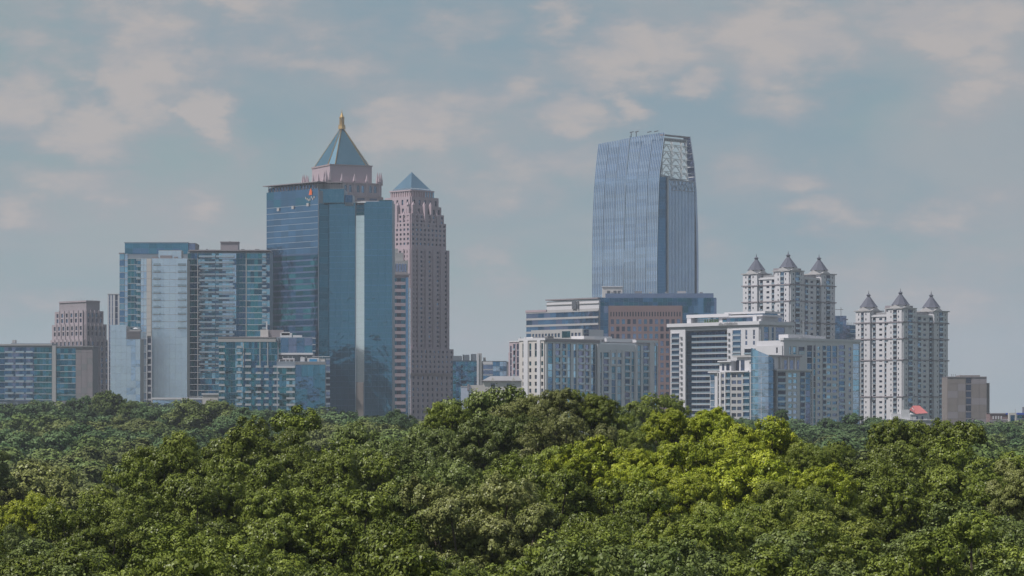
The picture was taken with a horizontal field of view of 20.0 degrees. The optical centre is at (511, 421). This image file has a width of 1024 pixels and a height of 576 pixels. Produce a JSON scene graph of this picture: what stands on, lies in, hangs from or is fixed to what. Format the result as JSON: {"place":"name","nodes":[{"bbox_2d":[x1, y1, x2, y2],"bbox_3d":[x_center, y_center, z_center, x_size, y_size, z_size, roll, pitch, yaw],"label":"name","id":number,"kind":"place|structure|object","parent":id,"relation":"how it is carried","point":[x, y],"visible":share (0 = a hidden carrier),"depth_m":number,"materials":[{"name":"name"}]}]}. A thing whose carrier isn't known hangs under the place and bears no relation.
{"place":"outdoors","nodes":[
{"label":"outdoors","id":0,"kind":"place"},
{"bbox_2d":[385,172,453,420],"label":"skyscraper","id":1,"kind":"structure","parent":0,"point":[420,235],"depth_m":2035.59,"materials":[{"name":"concrete"}]},
{"bbox_2d":[0,0,1023,412],"label":"sky","id":2,"kind":"structure","parent":0,"point":[879,141],"materials":[{"name":"blue"}]},
{"bbox_3d":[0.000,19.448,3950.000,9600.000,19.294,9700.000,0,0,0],"label":"ground","id":3,"kind":"structure","parent":0,"visible":0},
{"bbox_2d":[0,490,65,543],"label":"broadleaf tree","id":4,"kind":"object","parent":3,"relation":"on","point":[23,514],"visible":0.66,"depth_m":238.39,"materials":[{"name":"green plant"}]},
{"bbox_2d":[0,428,75,460],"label":"broadleaf tree","id":5,"kind":"object","parent":3,"relation":"on","point":[27,443],"visible":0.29,"depth_m":758.40,"materials":[{"name":"green plant"}]},
{"bbox_2d":[0,459,78,539],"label":"broadleaf tree","id":6,"kind":"object","parent":3,"relation":"on","point":[39,479],"visible":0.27,"depth_m":337.52,"materials":[{"name":"green plant"}]},
{"bbox_2d":[1,412,83,434],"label":"broadleaf tree","id":7,"kind":"object","parent":3,"relation":"on","point":[33,426],"visible":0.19,"depth_m":963.86,"materials":[{"name":"green plant"}]},
{"bbox_2d":[0,340,98,411],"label":"apartment block","id":8,"kind":"structure","parent":3,"relation":"on","point":[52,372],"depth_m":1849.88,"materials":[{"name":"blue glass"}]},
{"bbox_2d":[0,443,102,465],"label":"broadleaf tree","id":9,"kind":"object","parent":3,"relation":"on","point":[15,453],"visible":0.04,"depth_m":675.74,"materials":[{"name":"green plant"}]},
{"bbox_2d":[0,535,103,575],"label":"broadleaf tree","id":10,"kind":"object","parent":3,"relation":"on","point":[83,561],"visible":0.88,"depth_m":143.87,"materials":[{"name":"green plant"}]},
{"bbox_2d":[0,537,114,572],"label":"broadleaf tree","id":11,"kind":"object","parent":3,"relation":"on","point":[17,552],"visible":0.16,"depth_m":172.08,"materials":[{"name":"green plant"}]},
{"bbox_2d":[7,446,112,469],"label":"broadleaf tree","id":12,"kind":"object","parent":3,"relation":"on","point":[84,455],"visible":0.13,"depth_m":630.30,"materials":[{"name":"green plant"}]},
{"bbox_2d":[50,298,107,393],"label":"office tower","id":13,"kind":"structure","parent":3,"relation":"on","point":[79,323],"depth_m":2112.10,"materials":[{"name":"concrete"}]},
{"bbox_2d":[45,477,119,520],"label":"broadleaf tree","id":14,"kind":"object","parent":3,"relation":"on","point":[65,493],"visible":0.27,"depth_m":317.24,"materials":[{"name":"green plant"}]},
{"bbox_2d":[50,423,138,451],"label":"broadleaf tree","id":15,"kind":"object","parent":3,"relation":"on","point":[78,431],"visible":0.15,"depth_m":817.32,"materials":[{"name":"green plant"}]},
{"bbox_2d":[69,464,119,492],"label":"broadleaf tree","id":16,"kind":"object","parent":3,"relation":"on","point":[84,480],"visible":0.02,"depth_m":521.65,"materials":[{"name":"green plant"}]},
{"bbox_2d":[35,497,162,570],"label":"broadleaf tree","id":17,"kind":"object","parent":3,"relation":"on","point":[111,535],"visible":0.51,"depth_m":183.54,"materials":[{"name":"green plant"}]},
{"bbox_2d":[70,434,135,451],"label":"broadleaf tree","id":18,"kind":"object","parent":3,"relation":"on","point":[111,444],"visible":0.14,"depth_m":769.81,"materials":[{"name":"green plant"}]},
{"bbox_2d":[88,390,126,416],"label":"broadleaf tree","id":19,"kind":"object","parent":3,"relation":"on","point":[106,403],"visible":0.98,"depth_m":1046.85,"materials":[{"name":"green plant"}]},
{"bbox_2d":[108,294,119,390],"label":"slender tower","id":20,"kind":"structure","parent":3,"relation":"on","point":[113,309],"depth_m":1999.40,"materials":[{"name":"grey concrete"}]},
{"bbox_2d":[110,325,143,401],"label":"glass block","id":21,"kind":"structure","parent":3,"relation":"on","point":[126,362],"depth_m":1719.88,"materials":[{"name":"blue glass"}]},
{"bbox_2d":[102,414,163,433],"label":"broadleaf tree","id":22,"kind":"object","parent":3,"relation":"on","point":[135,425],"visible":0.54,"depth_m":896.35,"materials":[{"name":"green plant"}]},
{"bbox_2d":[71,457,214,536],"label":"broadleaf tree","id":23,"kind":"object","parent":3,"relation":"on","point":[127,479],"visible":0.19,"depth_m":203.28,"materials":[{"name":"green plant"}]},
{"bbox_2d":[89,512,198,575],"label":"broadleaf tree","id":24,"kind":"object","parent":3,"relation":"on","point":[147,530],"visible":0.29,"depth_m":165.84,"materials":[{"name":"green plant"}]},
{"bbox_2d":[119,242,198,329],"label":"glass tower","id":25,"kind":"structure","parent":3,"relation":"on","point":[130,282],"depth_m":1879.88,"materials":[{"name":"blue glass"}]},
{"bbox_2d":[141,250,189,405],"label":"glass tower","id":26,"kind":"structure","parent":3,"relation":"on","point":[165,305],"depth_m":1779.88,"materials":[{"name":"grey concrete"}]},
{"bbox_2d":[121,443,242,500],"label":"broadleaf tree","id":27,"kind":"object","parent":3,"relation":"on","point":[166,460],"visible":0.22,"depth_m":212.52,"materials":[{"name":"green plant"}]},
{"bbox_2d":[127,478,257,557],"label":"broadleaf tree","id":28,"kind":"object","parent":3,"relation":"on","point":[196,495],"visible":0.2,"depth_m":187.10,"materials":[{"name":"green plant"}]},
{"bbox_2d":[161,398,234,432],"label":"broadleaf tree","id":29,"kind":"object","parent":3,"relation":"on","point":[199,416],"visible":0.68,"depth_m":924.43,"materials":[{"name":"green plant"}]},
{"bbox_2d":[109,539,294,575],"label":"broadleaf tree","id":30,"kind":"object","parent":3,"relation":"on","point":[235,561],"visible":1,"depth_m":114.57,"materials":[{"name":"green plant"}]},
{"bbox_2d":[115,426,315,499],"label":"broadleaf tree","id":31,"kind":"object","parent":3,"relation":"on","point":[234,440],"visible":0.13,"depth_m":217.46,"materials":[{"name":"green plant"}]},
{"bbox_2d":[126,527,310,575],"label":"broadleaf tree","id":32,"kind":"object","parent":3,"relation":"on","point":[151,551],"visible":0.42,"depth_m":145.58,"materials":[{"name":"green plant"}]},
{"bbox_2d":[187,241,272,397],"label":"condominium tower","id":33,"kind":"structure","parent":3,"relation":"on","point":[231,289],"depth_m":1829.88,"materials":[{"name":"blue glass"}]},
{"bbox_2d":[211,407,273,437],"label":"broadleaf tree","id":34,"kind":"object","parent":3,"relation":"on","point":[223,425],"visible":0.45,"depth_m":895.83,"materials":[{"name":"green plant"}]},
{"bbox_2d":[198,414,311,464],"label":"broadleaf tree","id":35,"kind":"object","parent":3,"relation":"on","point":[292,440],"visible":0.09,"depth_m":230.38,"materials":[{"name":"green plant"}]},
{"bbox_2d":[173,451,337,535],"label":"broadleaf tree","id":36,"kind":"object","parent":3,"relation":"on","point":[232,489],"visible":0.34,"depth_m":197.21,"materials":[{"name":"green plant"}]},
{"bbox_2d":[218,321,329,411],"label":"apartment block","id":37,"kind":"structure","parent":3,"relation":"on","point":[274,370],"depth_m":1649.88,"materials":[{"name":"blue glass"}]},
{"bbox_2d":[208,483,394,575],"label":"broadleaf tree","id":38,"kind":"object","parent":3,"relation":"on","point":[330,538],"visible":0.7,"depth_m":161.81,"materials":[{"name":"green plant"}]},
{"bbox_2d":[247,450,360,506],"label":"broadleaf tree","id":39,"kind":"object","parent":3,"relation":"on","point":[305,470],"visible":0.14,"depth_m":206.79,"materials":[{"name":"green plant"}]},
{"bbox_2d":[263,181,394,417],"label":"office tower","id":40,"kind":"structure","parent":3,"relation":"on","point":[334,295],"depth_m":1856.93,"materials":[{"name":"blue glass"}]},
{"bbox_2d":[267,405,397,486],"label":"broadleaf tree","id":41,"kind":"object","parent":3,"relation":"on","point":[283,422],"visible":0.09,"depth_m":235.50,"materials":[{"name":"green plant"}]},
{"bbox_2d":[301,112,382,238],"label":"office tower","id":42,"kind":"structure","parent":3,"relation":"on","point":[342,159],"depth_m":2237.20,"materials":[{"name":"glass"}]},
{"bbox_2d":[300,420,406,453],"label":"broadleaf tree","id":43,"kind":"object","parent":3,"relation":"on","point":[321,436],"visible":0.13,"depth_m":670.39,"materials":[{"name":"green plant"}]},
{"bbox_2d":[315,454,433,535],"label":"broadleaf tree","id":44,"kind":"object","parent":3,"relation":"on","point":[383,473],"visible":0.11,"depth_m":203.74,"materials":[{"name":"green plant"}]},
{"bbox_2d":[331,419,435,493],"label":"broadleaf tree","id":45,"kind":"object","parent":3,"relation":"on","point":[414,436],"visible":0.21,"depth_m":259.58,"materials":[{"name":"green plant"}]},
{"bbox_2d":[294,511,487,575],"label":"broadleaf tree","id":46,"kind":"object","parent":3,"relation":"on","point":[386,532],"visible":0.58,"depth_m":135.14,"materials":[{"name":"green plant"}]},
{"bbox_2d":[308,530,477,575],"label":"broadleaf tree","id":47,"kind":"object","parent":3,"relation":"on","point":[407,561],"visible":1,"depth_m":111.81,"materials":[{"name":"green plant"}]},
{"bbox_2d":[395,249,410,419],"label":"office tower","id":48,"kind":"structure","parent":3,"relation":"on","point":[402,345],"depth_m":1981.32,"materials":[{"name":"grey concrete"}]},
{"bbox_2d":[368,425,493,492],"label":"broadleaf tree","id":49,"kind":"object","parent":3,"relation":"on","point":[441,444],"visible":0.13,"depth_m":253.82,"materials":[{"name":"green plant"}]},
{"bbox_2d":[419,401,474,451],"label":"broadleaf tree","id":50,"kind":"object","parent":3,"relation":"on","point":[439,415],"visible":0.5,"depth_m":273.74,"materials":[{"name":"green plant"}]},
{"bbox_2d":[387,455,514,538],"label":"broadleaf tree","id":51,"kind":"object","parent":3,"relation":"on","point":[458,474],"visible":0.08,"depth_m":200.20,"materials":[{"name":"green plant"}]},
{"bbox_2d":[452,354,476,401],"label":"office block","id":52,"kind":"structure","parent":3,"relation":"on","point":[464,372],"depth_m":1899.88,"materials":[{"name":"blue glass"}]},
{"bbox_2d":[384,470,560,574],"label":"broadleaf tree","id":53,"kind":"object","parent":3,"relation":"on","point":[483,537],"visible":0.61,"depth_m":161.49,"materials":[{"name":"green plant"}]},
{"bbox_2d":[436,383,527,418],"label":"broadleaf tree","id":54,"kind":"object","parent":3,"relation":"on","point":[479,404],"visible":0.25,"depth_m":280.23,"materials":[{"name":"green plant"}]},
{"bbox_2d":[477,353,508,384],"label":"office block","id":55,"kind":"structure","parent":3,"relation":"on","point":[486,369],"depth_m":1879.88,"materials":[{"name":"blue glass"}]},
{"bbox_2d":[467,445,563,488],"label":"broadleaf tree","id":56,"kind":"object","parent":3,"relation":"on","point":[511,465],"visible":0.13,"depth_m":212.57,"materials":[{"name":"green plant"}]},
{"bbox_2d":[457,413,576,472],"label":"broadleaf tree","id":57,"kind":"object","parent":3,"relation":"on","point":[503,433],"visible":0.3,"depth_m":249.84,"materials":[{"name":"green plant"}]},
{"bbox_2d":[488,393,561,437],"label":"broadleaf tree","id":58,"kind":"object","parent":3,"relation":"on","point":[518,407],"visible":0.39,"depth_m":266.79,"materials":[{"name":"green plant"}]},
{"bbox_2d":[531,387,583,436],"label":"broadleaf tree","id":59,"kind":"object","parent":3,"relation":"on","point":[554,402],"visible":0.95,"depth_m":261.15,"materials":[{"name":"green plant"}]},
{"bbox_2d":[492,462,641,543],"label":"broadleaf tree","id":60,"kind":"object","parent":3,"relation":"on","point":[563,496],"visible":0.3,"depth_m":187.91,"materials":[{"name":"green plant"}]},
{"bbox_2d":[516,410,630,463],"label":"broadleaf tree","id":61,"kind":"object","parent":3,"relation":"on","point":[568,427],"visible":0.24,"depth_m":244.52,"materials":[{"name":"green plant"}]},
{"bbox_2d":[540,433,634,521],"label":"broadleaf tree","id":62,"kind":"object","parent":3,"relation":"on","point":[590,460],"visible":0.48,"depth_m":203.00,"materials":[{"name":"green plant"}]},
{"bbox_2d":[518,336,657,442],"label":"condominium block","id":63,"kind":"structure","parent":3,"relation":"on","point":[622,372],"depth_m":1677.76,"materials":[{"name":"beige paint"}]},
{"bbox_2d":[531,329,603,338],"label":"rooftop block","id":64,"kind":"structure","parent":63,"relation":"on","point":[564,334],"depth_m":1790.77,"materials":[{"name":"white paint"}]},
{"bbox_2d":[478,528,704,575],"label":"broadleaf tree","id":65,"kind":"object","parent":3,"relation":"on","point":[519,567],"visible":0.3,"depth_m":140.80,"materials":[{"name":"green plant"}]},
{"bbox_2d":[568,389,628,435],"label":"broadleaf tree","id":66,"kind":"object","parent":3,"relation":"on","point":[596,410],"visible":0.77,"depth_m":260.84,"materials":[{"name":"green plant"}]},
{"bbox_2d":[556,478,668,544],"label":"broadleaf tree","id":67,"kind":"object","parent":3,"relation":"on","point":[613,495],"visible":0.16,"depth_m":181.34,"materials":[{"name":"green plant"}]},
{"bbox_2d":[525,291,716,412],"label":"office block","id":68,"kind":"structure","parent":3,"relation":"on","point":[638,315],"depth_m":1899.11,"materials":[{"name":"blue glass"}]},
{"bbox_2d":[528,532,720,575],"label":"broadleaf tree","id":69,"kind":"object","parent":3,"relation":"on","point":[671,561],"visible":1,"depth_m":111.84,"materials":[{"name":"green plant"}]},
{"bbox_2d":[592,462,669,524],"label":"broadleaf tree","id":70,"kind":"object","parent":3,"relation":"on","point":[629,475],"visible":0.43,"depth_m":191.32,"materials":[{"name":"green plant"}]},
{"bbox_2d":[606,413,658,454],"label":"broadleaf tree","id":71,"kind":"object","parent":3,"relation":"on","point":[629,440],"visible":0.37,"depth_m":248.76,"materials":[{"name":"green plant"}]},
{"bbox_2d":[562,479,725,567],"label":"broadleaf tree","id":72,"kind":"object","parent":3,"relation":"on","point":[643,503],"visible":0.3,"depth_m":164.46,"materials":[{"name":"green plant"}]},
{"bbox_2d":[592,130,698,297],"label":"skyscraper","id":73,"kind":"structure","parent":3,"relation":"on","point":[645,228],"depth_m":2170.34,"materials":[{"name":"blue glass"}]},
{"bbox_2d":[616,443,681,515],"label":"broadleaf tree","id":74,"kind":"object","parent":3,"relation":"on","point":[641,458],"visible":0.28,"depth_m":200.69,"materials":[{"name":"green plant"}]},
{"bbox_2d":[625,392,692,452],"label":"broadleaf tree","id":75,"kind":"object","parent":3,"relation":"on","point":[641,413],"visible":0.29,"depth_m":418.12,"materials":[{"name":"green plant"}]},
{"bbox_2d":[638,408,697,515],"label":"broadleaf tree","id":76,"kind":"object","parent":3,"relation":"on","point":[670,423],"visible":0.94,"depth_m":211.12,"materials":[{"name":"green plant"}]},
{"bbox_2d":[650,468,724,522],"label":"broadleaf tree","id":77,"kind":"object","parent":3,"relation":"on","point":[692,490],"visible":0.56,"depth_m":185.08,"materials":[{"name":"green plant"}]},
{"bbox_2d":[644,436,737,520],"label":"broadleaf tree","id":78,"kind":"object","parent":3,"relation":"on","point":[693,457],"visible":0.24,"depth_m":198.66,"materials":[{"name":"green plant"}]},
{"bbox_2d":[643,498,756,552],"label":"broadleaf tree","id":79,"kind":"object","parent":3,"relation":"on","point":[706,519],"visible":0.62,"depth_m":163.60,"materials":[{"name":"green plant"}]},
{"bbox_2d":[679,406,735,445],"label":"broadleaf tree","id":80,"kind":"object","parent":3,"relation":"on","point":[706,423],"visible":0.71,"depth_m":210.66,"materials":[{"name":"green plant"}]},
{"bbox_2d":[667,311,793,444],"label":"hotel","id":81,"kind":"structure","parent":3,"relation":"on","point":[701,345],"depth_m":1784.74,"materials":[{"name":"white paint"}]},
{"bbox_2d":[671,448,812,512],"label":"broadleaf tree","id":82,"kind":"object","parent":3,"relation":"on","point":[736,482],"visible":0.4,"depth_m":190.02,"materials":[{"name":"green plant"}]},
{"bbox_2d":[710,428,775,465],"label":"broadleaf tree","id":83,"kind":"object","parent":3,"relation":"on","point":[744,445],"visible":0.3,"depth_m":204.25,"materials":[{"name":"green plant"}]},
{"bbox_2d":[708,348,812,424],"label":"condominium block","id":84,"kind":"structure","parent":3,"relation":"on","point":[755,384],"depth_m":1589.14,"materials":[{"name":"blue paint"}]},
{"bbox_2d":[725,415,809,471],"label":"broadleaf tree","id":85,"kind":"object","parent":3,"relation":"on","point":[780,438],"visible":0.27,"depth_m":204.14,"materials":[{"name":"green plant"}]},
{"bbox_2d":[684,529,863,575],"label":"broadleaf tree","id":86,"kind":"object","parent":3,"relation":"on","point":[786,543],"visible":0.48,"depth_m":144.11,"materials":[{"name":"green plant"}]},
{"bbox_2d":[722,543,825,575],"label":"broadleaf tree","id":87,"kind":"object","parent":3,"relation":"on","point":[775,553],"visible":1,"depth_m":124.27,"materials":[{"name":"green plant"}]},
{"bbox_2d":[730,489,824,551],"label":"broadleaf tree","id":88,"kind":"object","parent":3,"relation":"on","point":[765,517],"visible":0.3,"depth_m":168.32,"materials":[{"name":"green plant"}]},
{"bbox_2d":[741,252,836,338],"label":"condominium tower","id":89,"kind":"structure","parent":3,"relation":"on","point":[789,290],"depth_m":1867.21,"materials":[{"name":"white paint"}]},
{"bbox_2d":[742,334,860,425],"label":"condominium block","id":90,"kind":"structure","parent":3,"relation":"on","point":[833,365],"depth_m":1680.92,"materials":[{"name":"blue glass"}]},
{"bbox_2d":[713,509,891,575],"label":"broadleaf tree","id":91,"kind":"object","parent":3,"relation":"on","point":[855,542],"visible":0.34,"depth_m":160.63,"materials":[{"name":"green plant"}]},
{"bbox_2d":[749,479,865,558],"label":"broadleaf tree","id":92,"kind":"object","parent":3,"relation":"on","point":[771,489],"visible":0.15,"depth_m":178.94,"materials":[{"name":"green plant"}]},
{"bbox_2d":[773,441,845,487],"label":"broadleaf tree","id":93,"kind":"object","parent":3,"relation":"on","point":[815,456],"visible":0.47,"depth_m":199.04,"materials":[{"name":"green plant"}]},
{"bbox_2d":[779,462,864,517],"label":"broadleaf tree","id":94,"kind":"object","parent":3,"relation":"on","point":[830,477],"visible":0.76,"depth_m":184.77,"materials":[{"name":"green plant"}]},
{"bbox_2d":[835,479,904,553],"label":"broadleaf tree","id":95,"kind":"object","parent":3,"relation":"on","point":[887,525],"visible":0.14,"depth_m":187.63,"materials":[{"name":"green plant"}]},
{"bbox_2d":[821,439,936,502],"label":"broadleaf tree","id":96,"kind":"object","parent":3,"relation":"on","point":[910,459],"visible":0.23,"depth_m":210.00,"materials":[{"name":"green plant"}]},
{"bbox_2d":[854,288,949,423],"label":"condominium tower","id":97,"kind":"structure","parent":3,"relation":"on","point":[904,360],"depth_m":1865.98,"materials":[{"name":"white paint"}]},
{"bbox_2d":[843,416,989,488],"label":"broadleaf tree","id":98,"kind":"object","parent":3,"relation":"on","point":[892,436],"visible":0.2,"depth_m":224.04,"materials":[{"name":"green plant"}]},
{"bbox_2d":[854,464,988,545],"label":"broadleaf tree","id":99,"kind":"object","parent":3,"relation":"on","point":[910,508],"visible":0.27,"depth_m":188.66,"materials":[{"name":"green plant"}]},
{"bbox_2d":[849,500,1023,575],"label":"broadleaf tree","id":100,"kind":"object","parent":3,"relation":"on","point":[1014,529],"visible":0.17,"depth_m":161.82,"materials":[{"name":"green plant"}]},
{"bbox_2d":[859,509,1023,575],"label":"broadleaf tree","id":101,"kind":"object","parent":3,"relation":"on","point":[931,558],"visible":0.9,"depth_m":145.56,"materials":[{"name":"green plant"}]},
{"bbox_2d":[901,475,1023,555],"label":"broadleaf tree","id":102,"kind":"object","parent":3,"relation":"on","point":[973,492],"visible":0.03,"depth_m":181.58,"materials":[{"name":"green plant"}]},
{"bbox_2d":[906,436,1023,509],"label":"broadleaf tree","id":103,"kind":"object","parent":3,"relation":"on","point":[950,455],"visible":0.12,"depth_m":212.12,"materials":[{"name":"green plant"}]},
{"bbox_2d":[942,374,989,424],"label":"brick block","id":104,"kind":"structure","parent":3,"relation":"on","point":[965,398],"depth_m":1749.78,"materials":[{"name":"beige brick"}]},
{"bbox_2d":[972,557,1023,575],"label":"broadleaf tree","id":105,"kind":"object","parent":3,"relation":"on","point":[986,570],"visible":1,"depth_m":113.13,"materials":[{"name":"green plant"}]},
{"bbox_2d":[982,459,1023,547],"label":"broadleaf tree","id":106,"kind":"object","parent":3,"relation":"on","point":[1010,497],"visible":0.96,"depth_m":174.41,"materials":[{"name":"green plant"}]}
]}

